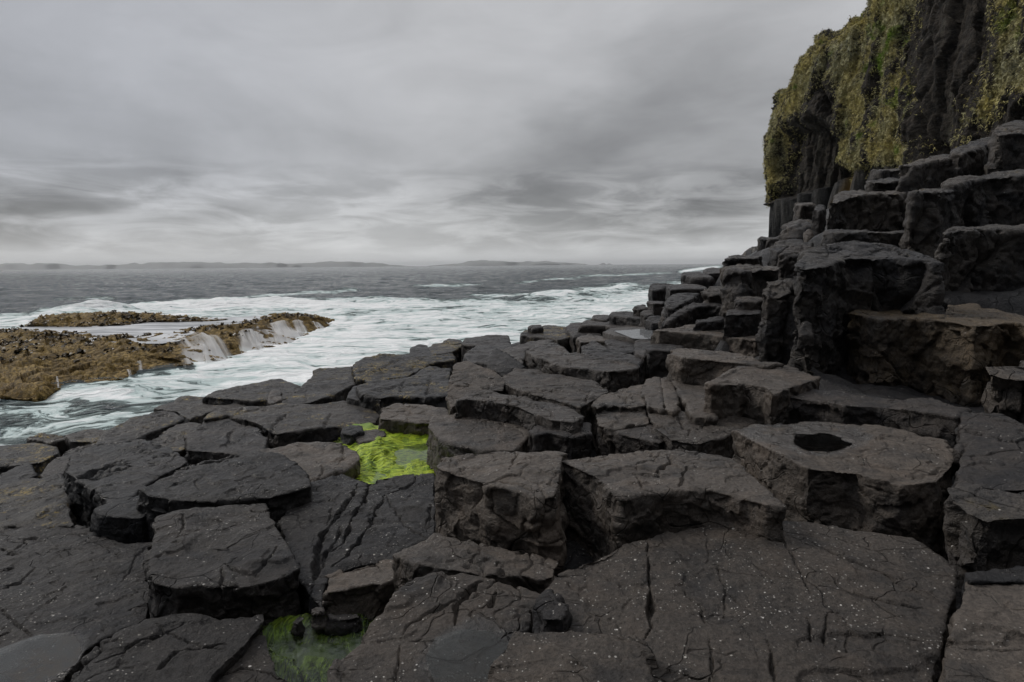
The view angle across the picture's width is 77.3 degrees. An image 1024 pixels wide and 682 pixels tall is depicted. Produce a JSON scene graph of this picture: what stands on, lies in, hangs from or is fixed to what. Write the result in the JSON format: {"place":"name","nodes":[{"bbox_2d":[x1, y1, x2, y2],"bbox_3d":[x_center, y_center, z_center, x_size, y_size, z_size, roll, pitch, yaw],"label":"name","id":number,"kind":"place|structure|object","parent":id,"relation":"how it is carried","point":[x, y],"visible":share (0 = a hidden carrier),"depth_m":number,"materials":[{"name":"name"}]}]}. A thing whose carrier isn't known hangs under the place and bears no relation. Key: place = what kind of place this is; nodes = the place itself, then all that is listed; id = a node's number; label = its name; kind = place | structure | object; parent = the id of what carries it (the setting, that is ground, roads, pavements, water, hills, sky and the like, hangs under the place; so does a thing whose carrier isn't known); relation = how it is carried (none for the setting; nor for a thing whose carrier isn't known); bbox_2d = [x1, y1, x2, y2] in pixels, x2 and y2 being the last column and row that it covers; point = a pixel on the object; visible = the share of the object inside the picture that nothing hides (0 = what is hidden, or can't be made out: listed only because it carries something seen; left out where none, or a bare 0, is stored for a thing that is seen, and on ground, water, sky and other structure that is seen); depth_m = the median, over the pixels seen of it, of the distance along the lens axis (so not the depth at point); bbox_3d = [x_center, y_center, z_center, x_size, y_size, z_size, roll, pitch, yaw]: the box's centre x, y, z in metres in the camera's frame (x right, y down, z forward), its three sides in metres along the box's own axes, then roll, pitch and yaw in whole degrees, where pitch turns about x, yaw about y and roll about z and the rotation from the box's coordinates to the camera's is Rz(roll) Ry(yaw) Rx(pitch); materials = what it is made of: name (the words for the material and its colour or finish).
{"place":"outdoors","nodes":[
{"label":"outdoors","id":0,"kind":"place"},
{"bbox_2d":[0,261,402,269],"bbox_3d":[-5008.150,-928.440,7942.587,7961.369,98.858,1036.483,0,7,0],"label":"island","id":1,"kind":"structure","parent":0,"point":[36,266],"depth_m":7744.65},
{"bbox_2d":[0,264,722,445],"bbox_3d":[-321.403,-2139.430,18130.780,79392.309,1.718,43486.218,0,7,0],"label":"sea","id":2,"kind":"structure","parent":0,"point":[372,311],"depth_m":67.03,"materials":[{"name":"liquid"}]},
{"bbox_2d":[0,328,182,401],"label":"reef","id":3,"kind":"object","parent":2,"relation":"in","point":[25,376],"visible":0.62,"depth_m":26.25},
{"bbox_2d":[16,315,271,343],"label":"tide pool","id":4,"kind":"structure","parent":3,"relation":"on","point":[152,328],"depth_m":38.33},
{"bbox_2d":[0,310,313,360],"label":"seaweed","id":5,"kind":"object","parent":3,"relation":"on","point":[88,342],"visible":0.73,"depth_m":33.74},
{"bbox_2d":[17,311,225,327],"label":"reef","id":6,"kind":"object","parent":2,"relation":"in","point":[66,320],"visible":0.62,"depth_m":42.83},
{"bbox_2d":[130,312,334,369],"bbox_3d":[-17.535,-0.601,40.143,10.517,1.497,31.437,0,7,0],"label":"reef","id":7,"kind":"object","parent":2,"relation":"in","point":[232,345],"visible":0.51,"depth_m":34.37},
{"bbox_2d":[179,332,205,363],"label":"waterfall","id":8,"kind":"structure","parent":7,"relation":"on","point":[197,356],"depth_m":29.03,"materials":[{"name":"liquid"}]},
{"bbox_2d":[198,332,228,362],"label":"waterfall","id":9,"kind":"structure","parent":7,"relation":"on","point":[211,344],"depth_m":29.83,"materials":[{"name":"liquid"}]},
{"bbox_2d":[239,327,263,352],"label":"waterfall","id":10,"kind":"structure","parent":7,"relation":"on","point":[249,341],"depth_m":33.18,"materials":[{"name":"liquid"}]},
{"bbox_2d":[270,320,299,344],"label":"waterfall","id":11,"kind":"structure","parent":7,"relation":"on","point":[280,328],"depth_m":37.68,"materials":[{"name":"liquid"}]},
{"bbox_2d":[0,0,867,265],"label":"sky","id":12,"kind":"structure","parent":0,"point":[390,132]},
{"bbox_2d":[431,260,586,265],"bbox_3d":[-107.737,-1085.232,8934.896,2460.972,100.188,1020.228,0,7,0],"label":"island","id":13,"kind":"structure","parent":0,"point":[486,263],"depth_m":8705.58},
{"bbox_2d":[77,173,1023,618],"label":"bedrock","id":14,"kind":"structure","parent":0,"point":[841,379],"depth_m":6.25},
{"bbox_2d":[0,464,37,484],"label":"basalt block","id":15,"kind":"structure","parent":14,"relation":"on","point":[21,472],"depth_m":6.33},
{"bbox_2d":[0,443,60,478],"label":"basalt block","id":16,"kind":"structure","parent":14,"relation":"on","point":[39,457],"depth_m":7.44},
{"bbox_2d":[0,473,76,528],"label":"rock slab","id":17,"kind":"object","parent":14,"relation":"on","point":[46,501],"visible":0.49,"depth_m":5.01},
{"bbox_2d":[26,432,66,456],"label":"boulder","id":18,"kind":"object","parent":14,"relation":"on","point":[58,442],"visible":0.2,"depth_m":9.51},
{"bbox_2d":[40,443,98,478],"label":"rock slab","id":19,"kind":"object","parent":14,"relation":"on","point":[57,465],"visible":0.15,"depth_m":6.60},
{"bbox_2d":[0,525,151,681],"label":"rock slab","id":20,"kind":"object","parent":14,"relation":"on","point":[71,597],"visible":0.74,"depth_m":3.33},
{"bbox_2d":[64,428,106,450],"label":"boulder","id":21,"kind":"object","parent":14,"relation":"on","point":[82,438],"visible":0.29,"depth_m":9.47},
{"bbox_2d":[89,495,148,543],"bbox_3d":[-2.561,1.289,4.420,0.520,0.373,0.516,3,7,25],"label":"boulder","id":22,"kind":"object","parent":14,"relation":"on","point":[124,522],"visible":0.34,"depth_m":4.21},
{"bbox_2d":[63,439,187,526],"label":"basalt block","id":23,"kind":"structure","parent":14,"relation":"on","point":[98,475],"depth_m":5.16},
{"bbox_2d":[96,411,184,443],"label":"basalt block","id":24,"kind":"structure","parent":14,"relation":"on","point":[150,426],"depth_m":9.31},
{"bbox_2d":[70,613,263,681],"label":"rock slab","id":25,"kind":"object","parent":14,"relation":"on","point":[189,647],"visible":0.84,"depth_m":2.57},
{"bbox_2d":[152,422,201,457],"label":"rock slab","id":26,"kind":"object","parent":14,"relation":"on","point":[173,438],"visible":0.21,"depth_m":7.56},
{"bbox_2d":[154,402,246,423],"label":"rock slab","id":27,"kind":"object","parent":14,"relation":"on","point":[194,412],"visible":0.32,"depth_m":11.18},
{"bbox_2d":[142,503,300,625],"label":"basalt block","id":28,"kind":"structure","parent":14,"relation":"on","point":[228,562],"depth_m":3.13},
{"bbox_2d":[136,450,311,541],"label":"basalt block","id":29,"kind":"structure","parent":14,"relation":"on","point":[279,485],"depth_m":4.28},
{"bbox_2d":[184,419,268,465],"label":"basalt block","id":30,"kind":"structure","parent":14,"relation":"on","point":[215,440],"depth_m":6.84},
{"bbox_2d":[202,379,300,406],"bbox_3d":[-4.821,1.188,12.465,1.842,0.581,2.197,0,7,0],"label":"boulder","id":31,"kind":"object","parent":14,"relation":"on","point":[254,394],"visible":0.38,"depth_m":11.94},
{"bbox_2d":[218,635,287,681],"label":"basalt block","id":32,"kind":"structure","parent":14,"relation":"on","point":[255,663],"depth_m":2.53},
{"bbox_2d":[203,401,379,448],"bbox_3d":[-2.645,1.090,7.843,2.074,0.444,1.773,-4,7,-24],"label":"rock slab","id":33,"kind":"object","parent":14,"relation":"on","point":[281,424],"visible":0.53,"depth_m":7.64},
{"bbox_2d":[257,441,360,481],"bbox_3d":[-1.668,1.176,5.511,1.201,0.434,0.765,6,9,43],"label":"rock slab","id":34,"kind":"object","parent":14,"relation":"on","point":[316,460],"visible":0.38,"depth_m":5.44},
{"bbox_2d":[262,612,375,681],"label":"algae","id":35,"kind":"object","parent":14,"relation":"on","point":[310,655],"visible":0.58,"depth_m":2.84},
{"bbox_2d":[282,368,356,404],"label":"rock slab","id":36,"kind":"object","parent":14,"relation":"on","point":[328,385],"visible":0.61,"depth_m":10.64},
{"bbox_2d":[340,425,364,446],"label":"boulder","id":37,"kind":"object","parent":14,"relation":"on","point":[349,434],"visible":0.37,"depth_m":6.42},
{"bbox_2d":[277,473,435,614],"bbox_3d":[-0.960,1.327,3.957,1.113,0.535,2.061,0,7,0],"label":"rock slab","id":38,"kind":"object","parent":14,"relation":"on","point":[344,523],"visible":0.58,"depth_m":3.88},
{"bbox_2d":[322,559,394,620],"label":"basalt block","id":39,"kind":"structure","parent":14,"relation":"on","point":[367,591],"depth_m":3.05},
{"bbox_2d":[336,423,435,483],"bbox_3d":[-1.218,1.058,6.128,1.124,0.154,2.313,-1,7,-6],"label":"algae","id":40,"kind":"object","parent":14,"relation":"on","point":[389,455],"visible":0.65,"depth_m":5.92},
{"bbox_2d":[356,366,451,414],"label":"basalt block","id":41,"kind":"structure","parent":14,"relation":"on","point":[427,386],"depth_m":8.43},
{"bbox_2d":[351,353,456,385],"bbox_3d":[-2.117,0.718,12.396,2.081,0.648,3.450,0,7,0],"label":"boulder","id":42,"kind":"object","parent":14,"relation":"on","point":[383,366],"visible":0.48,"depth_m":12.25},
{"bbox_2d":[378,403,447,435],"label":"basalt block","id":43,"kind":"structure","parent":14,"relation":"on","point":[406,419],"depth_m":6.83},
{"bbox_2d":[327,571,539,681],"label":"rock slab","id":44,"kind":"object","parent":14,"relation":"on","point":[441,626],"visible":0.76,"depth_m":2.34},
{"bbox_2d":[427,342,461,362],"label":"boulder","id":45,"kind":"object","parent":14,"relation":"on","point":[441,348],"visible":0.34,"depth_m":14.62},
{"bbox_2d":[391,533,558,593],"bbox_3d":[-0.176,1.182,3.000,0.814,0.366,0.405,3,8,30],"label":"rock slab","id":46,"kind":"object","parent":14,"relation":"on","point":[439,552],"visible":0.48,"depth_m":2.97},
{"bbox_2d":[445,361,504,414],"bbox_3d":[-0.376,0.768,6.794,0.705,0.941,1.341,0,7,0],"label":"rock slab","id":47,"kind":"object","parent":14,"relation":"on","point":[466,377],"visible":0.34,"depth_m":6.81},
{"bbox_2d":[426,413,528,474],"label":"basalt block","id":48,"kind":"structure","parent":14,"relation":"on","point":[450,435],"depth_m":5.33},
{"bbox_2d":[461,335,510,361],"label":"basalt block","id":49,"kind":"structure","parent":14,"relation":"on","point":[467,344],"depth_m":14.49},
{"bbox_2d":[463,341,512,366],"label":"rock slab","id":50,"kind":"object","parent":14,"relation":"on","point":[479,354],"visible":0.21,"depth_m":10.05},
{"bbox_2d":[434,451,568,576],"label":"basalt block","id":51,"kind":"structure","parent":14,"relation":"on","point":[513,501],"depth_m":3.36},
{"bbox_2d":[483,348,524,376],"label":"boulder","id":52,"kind":"object","parent":14,"relation":"on","point":[500,363],"visible":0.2,"depth_m":7.71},
{"bbox_2d":[454,390,584,433],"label":"basalt block","id":53,"kind":"structure","parent":14,"relation":"on","point":[526,412],"depth_m":5.75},
{"bbox_2d":[500,339,553,368],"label":"rock slab","id":54,"kind":"object","parent":14,"relation":"on","point":[517,352],"visible":0.22,"depth_m":9.38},
{"bbox_2d":[520,325,569,352],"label":"rock slab","id":55,"kind":"object","parent":14,"relation":"on","point":[557,335],"visible":0.32,"depth_m":12.49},
{"bbox_2d":[532,589,572,632],"bbox_3d":[0.151,1.081,2.366,0.157,0.267,0.245,0,7,0],"label":"boulder","id":56,"kind":"object","parent":14,"relation":"on","point":[551,612],"visible":0.41,"depth_m":2.31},
{"bbox_2d":[502,368,608,422],"bbox_3d":[0.410,0.648,6.628,1.066,0.468,2.117,-5,8,-35],"label":"rock slab","id":57,"kind":"object","parent":14,"relation":"on","point":[579,396],"visible":0.41,"depth_m":6.36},
{"bbox_2d":[527,422,592,459],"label":"basalt block","id":58,"kind":"structure","parent":14,"relation":"on","point":[571,445],"depth_m":5.01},
{"bbox_2d":[487,630,658,681],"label":"rock slab","id":59,"kind":"object","parent":14,"relation":"on","point":[570,656],"visible":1,"depth_m":1.99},
{"bbox_2d":[524,342,640,392],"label":"basalt block","id":60,"kind":"structure","parent":14,"relation":"on","point":[608,375],"depth_m":7.29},
{"bbox_2d":[565,322,601,352],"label":"boulder","id":61,"kind":"object","parent":14,"relation":"on","point":[572,332],"visible":0.23,"depth_m":11.93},
{"bbox_2d":[578,320,623,335],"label":"rock slab","id":62,"kind":"object","parent":14,"relation":"on","point":[588,326],"visible":0.34,"depth_m":12.01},
{"bbox_2d":[581,340,645,384],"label":"rock slab","id":63,"kind":"object","parent":14,"relation":"on","point":[593,350],"visible":0.34,"depth_m":7.88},
{"bbox_2d":[591,384,645,448],"bbox_3d":[1.018,0.709,6.082,0.566,0.474,1.186,1,7,11],"label":"rock slab","id":64,"kind":"object","parent":14,"relation":"on","point":[629,399],"visible":0.41,"depth_m":5.70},
{"bbox_2d":[604,339,633,354],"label":"basalt block","id":65,"kind":"structure","parent":14,"relation":"on","point":[622,346],"depth_m":8.94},
{"bbox_2d":[594,409,649,455],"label":"basalt block","id":66,"kind":"structure","parent":14,"relation":"on","point":[609,423],"depth_m":5.17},
{"bbox_2d":[608,311,639,325],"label":"basalt block","id":67,"kind":"structure","parent":14,"relation":"on","point":[624,318],"depth_m":12.13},
{"bbox_2d":[603,326,650,342],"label":"basalt block","id":68,"kind":"structure","parent":14,"relation":"on","point":[610,333],"depth_m":9.77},
{"bbox_2d":[612,424,663,453],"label":"basalt block","id":69,"kind":"structure","parent":14,"relation":"on","point":[632,440],"depth_m":4.91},
{"bbox_2d":[639,377,664,416],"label":"basalt block","id":70,"kind":"structure","parent":14,"relation":"on","point":[651,391],"depth_m":5.80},
{"bbox_2d":[648,283,669,301],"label":"boulder","id":71,"kind":"object","parent":14,"relation":"on","point":[656,291],"visible":0.43,"depth_m":12.95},
{"bbox_2d":[644,344,683,378],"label":"basalt block","id":72,"kind":"structure","parent":14,"relation":"on","point":[656,356],"depth_m":7.42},
{"bbox_2d":[661,377,680,416],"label":"basalt block","id":73,"kind":"structure","parent":14,"relation":"on","point":[671,401],"depth_m":5.67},
{"bbox_2d":[562,449,786,561],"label":"basalt block","id":74,"kind":"structure","parent":14,"relation":"on","point":[612,502],"depth_m":3.25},
{"bbox_2d":[662,293,699,326],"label":"rock slab","id":75,"kind":"object","parent":14,"relation":"on","point":[675,302],"visible":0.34,"depth_m":9.98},
{"bbox_2d":[662,302,720,328],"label":"boulder","id":76,"kind":"object","parent":14,"relation":"on","point":[692,313],"visible":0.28,"depth_m":9.05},
{"bbox_2d":[667,375,718,426],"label":"basalt block","id":77,"kind":"structure","parent":14,"relation":"on","point":[691,400],"depth_m":5.51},
{"bbox_2d":[681,272,714,288],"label":"basalt block","id":78,"kind":"structure","parent":14,"relation":"on","point":[703,279],"depth_m":12.71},
{"bbox_2d":[650,324,758,357],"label":"basalt block","id":79,"kind":"structure","parent":14,"relation":"on","point":[687,336],"depth_m":7.77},
{"bbox_2d":[646,411,763,458],"bbox_3d":[1.458,0.860,4.982,1.116,0.463,0.956,3,8,26],"label":"rock slab","id":80,"kind":"object","parent":14,"relation":"on","point":[681,430],"visible":0.34,"depth_m":4.81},
{"bbox_2d":[701,286,721,304],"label":"basalt block","id":81,"kind":"structure","parent":14,"relation":"on","point":[710,294],"depth_m":9.32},
{"bbox_2d":[666,348,783,385],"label":"basalt block","id":82,"kind":"structure","parent":14,"relation":"on","point":[693,366],"depth_m":6.27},
{"bbox_2d":[723,308,760,340],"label":"basalt block","id":83,"kind":"structure","parent":14,"relation":"on","point":[740,322],"depth_m":7.58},
{"bbox_2d":[722,255,762,266],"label":"basalt block","id":84,"kind":"structure","parent":14,"relation":"on","point":[731,260],"depth_m":12.77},
{"bbox_2d":[734,296,763,320],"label":"basalt block","id":85,"kind":"structure","parent":14,"relation":"on","point":[747,302],"depth_m":7.95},
{"bbox_2d":[719,264,780,317],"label":"basalt block","id":86,"kind":"structure","parent":14,"relation":"on","point":[738,280],"depth_m":8.63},
{"bbox_2d":[544,521,957,681],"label":"rock slab","id":87,"kind":"object","parent":14,"relation":"on","point":[809,602],"visible":0.81,"depth_m":2.45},
{"bbox_2d":[703,365,820,424],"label":"basalt block","id":88,"kind":"structure","parent":14,"relation":"on","point":[759,394],"depth_m":5.14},
{"bbox_2d":[755,278,794,364],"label":"basalt column","id":89,"kind":"structure","parent":14,"relation":"on","point":[772,339],"depth_m":6.87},
{"bbox_2d":[767,238,803,265],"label":"boulder","id":90,"kind":"object","parent":14,"relation":"on","point":[777,248],"visible":0.22,"depth_m":13.21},
{"bbox_2d":[777,219,811,240],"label":"boulder","id":91,"kind":"object","parent":14,"relation":"on","point":[797,229],"visible":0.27,"depth_m":14.14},
{"bbox_2d":[777,242,813,279],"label":"boulder","id":92,"kind":"object","parent":14,"relation":"on","point":[788,257],"visible":0.45,"depth_m":10.40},
{"bbox_2d":[792,321,813,375],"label":"basalt column","id":93,"kind":"structure","parent":14,"relation":"on","point":[801,358],"depth_m":6.20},
{"bbox_2d":[793,202,815,220],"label":"basalt block","id":94,"kind":"structure","parent":14,"relation":"on","point":[802,211],"depth_m":15.36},
{"bbox_2d":[811,205,826,236],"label":"basalt column","id":95,"kind":"structure","parent":14,"relation":"on","point":[819,222],"depth_m":13.28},
{"bbox_2d":[731,421,955,558],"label":"basalt block","id":96,"kind":"structure","parent":14,"relation":"on","point":[884,480],"depth_m":3.65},
{"bbox_2d":[793,433,852,450],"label":"puddle","id":97,"kind":"object","parent":96,"relation":"on","point":[820,442],"visible":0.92,"depth_m":4.11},
{"bbox_2d":[820,229,904,247],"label":"basalt block","id":98,"kind":"structure","parent":14,"relation":"on","point":[831,236],"depth_m":9.54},
{"bbox_2d":[785,241,947,374],"bbox_3d":[3.652,-0.220,7.010,1.772,1.779,1.404,0,7,0],"label":"boulder","id":99,"kind":"object","parent":14,"relation":"on","point":[835,284],"visible":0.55,"depth_m":6.64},
{"bbox_2d":[826,190,906,231],"bbox_3d":[6.255,-2.079,11.511,2.302,1.327,0.676,-3,7,-24],"label":"boulder","id":100,"kind":"object","parent":14,"relation":"on","point":[879,211],"visible":0.48,"depth_m":11.39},
{"bbox_2d":[790,389,971,448],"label":"basalt block","id":101,"kind":"structure","parent":14,"relation":"on","point":[928,417],"depth_m":4.71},
{"bbox_2d":[864,177,898,191],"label":"boulder","id":102,"kind":"object","parent":14,"relation":"on","point":[886,184],"visible":0.22,"depth_m":13.29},
{"bbox_2d":[896,154,951,193],"bbox_3d":[8.241,-3.132,12.501,2.547,1.226,0.636,-5,8,-35],"label":"boulder","id":103,"kind":"object","parent":14,"relation":"on","point":[931,172],"visible":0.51,"depth_m":12.16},
{"bbox_2d":[899,188,959,257],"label":"basalt column","id":104,"kind":"structure","parent":14,"relation":"on","point":[929,218],"depth_m":9.10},
{"bbox_2d":[844,303,1023,406],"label":"boulder","id":105,"kind":"object","parent":14,"relation":"on","point":[952,353],"visible":0.68,"depth_m":6.19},
{"bbox_2d":[949,137,990,177],"bbox_3d":[9.485,-3.524,13.086,2.744,1.524,0.612,-5,8,-34],"label":"boulder","id":106,"kind":"object","parent":14,"relation":"on","point":[970,158],"visible":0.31,"depth_m":12.54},
{"bbox_2d":[934,224,1023,295],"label":"boulder","id":107,"kind":"object","parent":14,"relation":"on","point":[990,257],"visible":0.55,"depth_m":8.16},
{"bbox_2d":[938,582,1023,681],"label":"rock slab","id":108,"kind":"object","parent":14,"relation":"on","point":[985,639],"visible":0.99,"depth_m":2.09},
{"bbox_2d":[940,169,1023,226],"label":"boulder","id":109,"kind":"object","parent":14,"relation":"on","point":[997,197],"visible":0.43,"depth_m":10.20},
{"bbox_2d":[943,483,1023,591],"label":"basalt block","id":110,"kind":"structure","parent":14,"relation":"on","point":[983,529],"depth_m":2.81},
{"bbox_2d":[945,412,1023,561],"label":"rock slab","id":111,"kind":"object","parent":14,"relation":"on","point":[988,451],"visible":0.44,"depth_m":3.58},
{"bbox_2d":[961,565,1023,601],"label":"rock slab","id":112,"kind":"object","parent":14,"relation":"on","point":[1014,575],"visible":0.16,"depth_m":2.44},
{"bbox_2d":[981,361,1023,423],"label":"basalt block","id":113,"kind":"structure","parent":14,"relation":"on","point":[1003,392],"depth_m":4.83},
{"bbox_2d":[984,120,1023,174],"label":"boulder","id":114,"kind":"object","parent":14,"relation":"on","point":[1005,143],"visible":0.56,"depth_m":11.85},
{"bbox_2d":[665,284,706,302],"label":"basalt block","id":115,"kind":"structure","parent":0,"point":[671,289],"depth_m":11.52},
{"bbox_2d":[693,316,724,330],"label":"basalt block","id":116,"kind":"structure","parent":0,"point":[713,323],"depth_m":7.98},
{"bbox_2d":[763,0,1023,236],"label":"cliff","id":117,"kind":"structure","parent":0,"point":[953,43],"depth_m":36.66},
{"bbox_2d":[762,0,1023,207],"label":"grass","id":118,"kind":"structure","parent":117,"relation":"on","point":[883,55],"depth_m":39.93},
{"label":"rock pool water","id":119,"kind":"structure","parent":0,"visible":0},
{"bbox_2d":[311,607,326,630],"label":"pebble","id":120,"kind":"object","parent":119,"relation":"on","point":[319,619],"visible":0.94,"depth_m":2.90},
{"bbox_2d":[324,613,362,635],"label":"pebble","id":121,"kind":"object","parent":119,"relation":"on","point":[342,624],"visible":0.99,"depth_m":2.89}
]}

